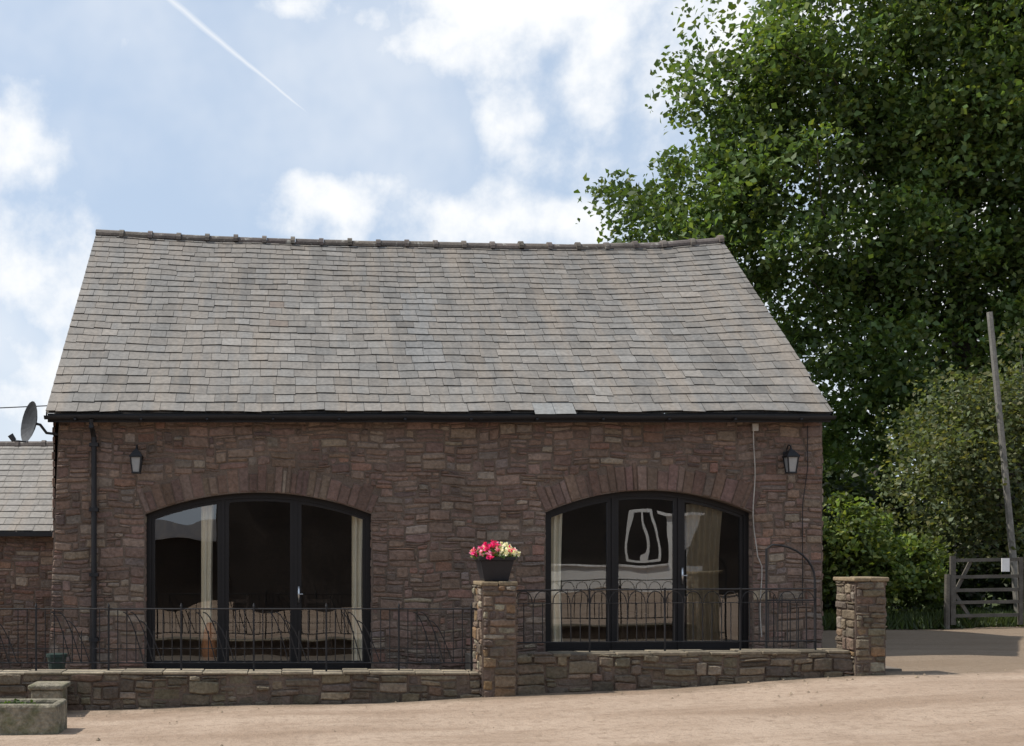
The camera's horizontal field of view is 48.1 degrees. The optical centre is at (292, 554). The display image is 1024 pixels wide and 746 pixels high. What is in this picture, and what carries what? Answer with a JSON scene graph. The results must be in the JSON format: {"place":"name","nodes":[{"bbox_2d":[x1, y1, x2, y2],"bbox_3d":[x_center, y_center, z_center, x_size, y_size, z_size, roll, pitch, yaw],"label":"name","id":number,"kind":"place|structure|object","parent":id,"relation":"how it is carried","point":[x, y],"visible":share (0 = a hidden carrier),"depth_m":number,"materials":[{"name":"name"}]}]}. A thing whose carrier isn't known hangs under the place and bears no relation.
{"place":"outdoors","nodes":[
{"label":"outdoors","id":0,"kind":"place"},
{"bbox_2d":[155,622,731,660],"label":"interior floor","id":1,"kind":"structure","parent":0,"point":[575,631],"depth_m":19.47,"materials":[{"name":"brown wood"}]},
{"bbox_2d":[229,578,648,660],"bbox_3d":[2.188,0.990,17.456,6.682,1.260,1.438,0,0,-2],"label":"interior furniture","id":2,"kind":"object","parent":1,"relation":"on","point":[641,626],"visible":0.6,"depth_m":17.09,"materials":[{"name":"brown wood"}]},
{"bbox_2d":[155,499,737,638],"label":"interior walls","id":3,"kind":"structure","parent":1,"relation":"on","point":[259,553],"depth_m":22.55,"materials":[{"name":"paint"}]},
{"bbox_2d":[0,0,1019,502],"label":"sky","id":4,"kind":"structure","parent":0,"point":[470,121],"materials":[{"name":"blue"}]},
{"bbox_2d":[0,590,1023,745],"bbox_3d":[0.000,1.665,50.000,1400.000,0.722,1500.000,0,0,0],"label":"ground","id":5,"kind":"structure","parent":0,"point":[929,708],"depth_m":11.17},
{"bbox_2d":[0,440,52,667],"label":"slate outbuilding","id":6,"kind":"structure","parent":5,"relation":"on","point":[26,523],"depth_m":18.20,"materials":[{"name":"stone"}]},
{"bbox_2d":[0,699,66,734],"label":"stone trough","id":7,"kind":"object","parent":5,"relation":"on","point":[33,716],"visible":0.94,"depth_m":11.20,"materials":[{"name":"grey stone"}]},
{"bbox_2d":[28,681,70,699],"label":"stone block","id":8,"kind":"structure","parent":5,"relation":"on","point":[49,689],"depth_m":12.55,"materials":[{"name":"beige stone"}]},
{"bbox_2d":[0,652,852,709],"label":"low stone wall","id":9,"kind":"structure","parent":5,"relation":"on","point":[271,679],"depth_m":13.00,"materials":[{"name":"grey stone"}]},
{"bbox_2d":[0,648,849,674],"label":"coping","id":10,"kind":"object","parent":9,"relation":"on","point":[681,652],"visible":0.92,"depth_m":12.99,"materials":[{"name":"stone"}]},
{"bbox_2d":[0,603,476,670],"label":"iron railing","id":11,"kind":"object","parent":10,"relation":"on","point":[235,648],"visible":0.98,"depth_m":13.15,"materials":[{"name":"black metal"}]},
{"bbox_2d":[516,588,816,651],"bbox_3d":[4.415,0.775,13.161,3.593,0.770,0.022,0,0,0],"label":"iron railing","id":12,"kind":"object","parent":10,"relation":"on","point":[712,641],"visible":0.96,"depth_m":13.15,"materials":[{"name":"black metal"}]},
{"bbox_2d":[0,652,852,709],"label":"wall stones","id":13,"kind":"object","parent":9,"relation":"attached to","point":[337,695],"depth_m":12.98,"materials":[{"name":"stone"}]},
{"bbox_2d":[48,412,821,671],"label":"house wall","id":14,"kind":"structure","parent":5,"relation":"on","point":[349,481],"depth_m":15.45,"materials":[{"name":"brown stone"}]},
{"bbox_2d":[0,405,46,407],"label":"overhead cable","id":15,"kind":"object","parent":14,"relation":"attached to","point":[22,406],"visible":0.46,"depth_m":15.71,"materials":[{"name":"black paint"}]},
{"bbox_2d":[8,401,57,442],"bbox_3d":[-3.563,-1.814,15.258,0.442,0.576,0.625,0,0,20],"label":"satellite dish","id":16,"kind":"object","parent":14,"relation":"attached to","point":[29,423],"visible":1,"depth_m":15.26,"materials":[{"name":"grey metal"}]},
{"bbox_2d":[201,622,216,660],"bbox_3d":[-1.170,1.290,15.780,0.260,0.660,0.260,0,0,0],"label":"terracotta vase","id":17,"kind":"object","parent":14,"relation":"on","point":[212,632],"visible":0.64,"depth_m":15.69,"materials":[{"name":"orange ceramic"}]},
{"bbox_2d":[146,493,370,669],"bbox_3d":[-0.475,0.380,15.615,3.150,2.500,0.090,0,0,0],"label":"window frame","id":18,"kind":"object","parent":14,"relation":"attached to","point":[222,502],"visible":0.94,"depth_m":15.60,"materials":[{"name":"black metal"}]},
{"bbox_2d":[298,586,302,602],"bbox_3d":[0.110,0.555,15.560,0.070,0.230,0.076,0,0,0],"label":"door handle","id":19,"kind":"object","parent":18,"relation":"attached to","point":[299,594],"visible":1,"depth_m":15.57,"materials":[{"name":"metal"}]},
{"bbox_2d":[50,412,823,669],"bbox_3d":[1.996,-1.659,19.081,10.816,7.163,7.326,0,0,0],"label":"stonework","id":20,"kind":"object","parent":14,"relation":"attached to","point":[110,552],"visible":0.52,"depth_m":15.44,"materials":[{"name":"stone"}]},
{"bbox_2d":[129,444,142,473],"bbox_3d":[-2.150,-1.324,15.318,0.180,0.407,0.255,0,0,0],"label":"wall lantern","id":21,"kind":"object","parent":20,"relation":"attached to","point":[136,457],"depth_m":15.22,"materials":[{"name":"black metal"}]},
{"bbox_2d":[782,444,799,473],"bbox_3d":[6.860,-1.324,15.318,0.180,0.407,0.255,0,0,0],"label":"wall lantern","id":22,"kind":"object","parent":20,"relation":"attached to","point":[790,456],"depth_m":15.23,"materials":[{"name":"black metal"}]},
{"bbox_2d":[47,240,830,413],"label":"roof deck","id":23,"kind":"structure","parent":14,"relation":"on","point":[511,411],"depth_m":15.24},
{"bbox_2d":[95,229,723,248],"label":"ridge tiles","id":24,"kind":"object","parent":23,"relation":"on","point":[493,244],"visible":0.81,"depth_m":19.04,"materials":[{"name":"ceramic"}]},
{"bbox_2d":[46,234,832,413],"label":"roof slates","id":25,"kind":"object","parent":23,"relation":"on","point":[693,298],"visible":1,"depth_m":16.82,"materials":[{"name":"grey stone"}]},
{"bbox_2d":[46,377,832,421],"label":"fascia","id":26,"kind":"structure","parent":14,"relation":"attached to","point":[436,420],"depth_m":15.23,"materials":[{"name":"black paint"}]},
{"bbox_2d":[44,415,836,669],"bbox_3d":[2.010,-0.153,15.282,10.800,3.506,0.336,0,0,0],"label":"gutter and downpipe","id":27,"kind":"object","parent":14,"relation":"attached to","point":[93,509],"visible":0.98,"depth_m":15.14,"materials":[{"name":"black paint"}]},
{"bbox_2d":[136,462,760,512],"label":"arch stones","id":28,"kind":"object","parent":14,"relation":"attached to","point":[646,476],"visible":1,"depth_m":15.44,"materials":[{"name":"stone"}]},
{"bbox_2d":[145,515,751,668],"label":"jamb stones","id":29,"kind":"object","parent":14,"relation":"on","point":[750,553],"visible":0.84,"depth_m":15.50,"materials":[{"name":"stone"}]},
{"bbox_2d":[201,504,721,660],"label":"curtains","id":30,"kind":"object","parent":14,"relation":"attached to","point":[703,526],"visible":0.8,"depth_m":15.76,"materials":[{"name":"beige fabric"}]},
{"bbox_2d":[545,491,748,651],"bbox_3d":[4.960,0.235,15.615,2.880,2.270,0.090,0,0,0],"label":"window frame","id":31,"kind":"object","parent":14,"relation":"attached to","point":[678,500],"visible":0.9,"depth_m":15.60,"materials":[{"name":"black metal"}]},
{"bbox_2d":[681,568,687,583],"bbox_3d":[5.495,0.295,15.560,0.070,0.230,0.076,0,0,0],"label":"door handle","id":32,"kind":"object","parent":31,"relation":"attached to","point":[682,575],"visible":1,"depth_m":15.57,"materials":[{"name":"metal"}]},
{"bbox_2d":[752,424,762,636],"bbox_3d":[6.451,-0.340,15.405,0.142,2.961,0.030,0,0,0],"label":"white cable","id":33,"kind":"object","parent":14,"relation":"attached to","point":[755,427],"visible":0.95,"depth_m":15.40,"materials":[{"name":"plastic"}]},
{"bbox_2d":[802,425,807,604],"bbox_3d":[7.115,-0.550,15.411,0.081,2.500,0.011,0,0,0],"label":"black cable","id":34,"kind":"object","parent":14,"relation":"attached to","point":[802,512],"visible":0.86,"depth_m":15.41,"materials":[{"name":"paint"}]},
{"bbox_2d":[472,581,518,696],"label":"stone pier","id":35,"kind":"structure","parent":5,"relation":"on","point":[495,633],"depth_m":12.93,"materials":[{"name":"brown stone"}]},
{"bbox_2d":[469,540,520,580],"bbox_3d":[2.399,0.057,13.183,0.617,0.502,0.499,0,0,0],"label":"flower planter","id":36,"kind":"object","parent":35,"relation":"on","point":[494,562],"visible":1,"depth_m":13.04,"materials":[{"name":"plastic"}]},
{"bbox_2d":[80,669,1005,745],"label":"gravel stones","id":37,"kind":"object","parent":5,"relation":"on","point":[606,695],"visible":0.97,"depth_m":12.52,"materials":[{"name":"beige gravel"}]},
{"bbox_2d":[574,0,1023,606],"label":"poplar tree","id":38,"kind":"object","parent":5,"relation":"on","point":[944,164],"visible":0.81,"depth_m":25.51,"materials":[{"name":"green plant"}]},
{"bbox_2d":[649,606,1023,629],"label":"grass verge","id":39,"kind":"object","parent":5,"relation":"on","point":[912,620],"depth_m":20.16,"materials":[{"name":"green plant"}]},
{"bbox_2d":[833,576,888,675],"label":"stone pier","id":40,"kind":"structure","parent":5,"relation":"on","point":[861,613],"depth_m":12.94,"materials":[{"name":"brown stone"}]},
{"bbox_2d":[822,491,959,613],"bbox_3d":[11.073,0.121,20.993,3.520,2.641,2.084,0,0,-13],"label":"hawthorn bush","id":41,"kind":"object","parent":5,"relation":"on","point":[857,543],"visible":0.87,"depth_m":20.54,"materials":[{"name":"green plant"}]},
{"bbox_2d":[822,426,991,586],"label":"distant woodland","id":42,"kind":"object","parent":5,"relation":"on","point":[833,474],"visible":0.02,"depth_m":40.81,"materials":[{"name":"green plant"}]},
{"bbox_2d":[822,468,1023,614],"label":"background hedge","id":43,"kind":"object","parent":5,"relation":"on","point":[850,488],"visible":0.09,"depth_m":23.59,"materials":[{"name":"green plant"}]},
{"bbox_2d":[854,322,1023,604],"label":"willow tree","id":44,"kind":"object","parent":5,"relation":"on","point":[977,498],"visible":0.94,"depth_m":21.74,"materials":[{"name":"green plant"}]},
{"bbox_2d":[944,556,1022,629],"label":"wooden field gate","id":45,"kind":"structure","parent":5,"relation":"on","point":[952,599],"depth_m":20.00,"materials":[{"name":"grey wood"}]},
{"bbox_2d":[987,312,1016,612],"bbox_3d":[13.418,-1.534,20.900,0.694,6.081,0.130,0,0,0],"label":"telegraph pole","id":46,"kind":"object","parent":5,"relation":"on","point":[1004,463],"visible":0.81,"depth_m":20.86,"materials":[{"name":"grey wood"}]},
{"bbox_2d":[465,653,901,670],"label":"terrace paving","id":47,"kind":"structure","parent":0,"point":[467,659],"depth_m":14.81,"materials":[{"name":"grey stone"}]},
{"bbox_2d":[46,653,67,668],"bbox_3d":[-3.100,1.460,14.600,0.273,0.320,0.280,0,0,0],"label":"green plant pot","id":48,"kind":"object","parent":47,"relation":"on","point":[58,657],"visible":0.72,"depth_m":14.50,"materials":[{"name":"ceramic"}]},
{"bbox_2d":[765,544,815,648],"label":"iron gate","id":49,"kind":"structure","parent":47,"relation":"on","point":[766,586],"depth_m":14.19,"materials":[{"name":"black metal"}]}
]}

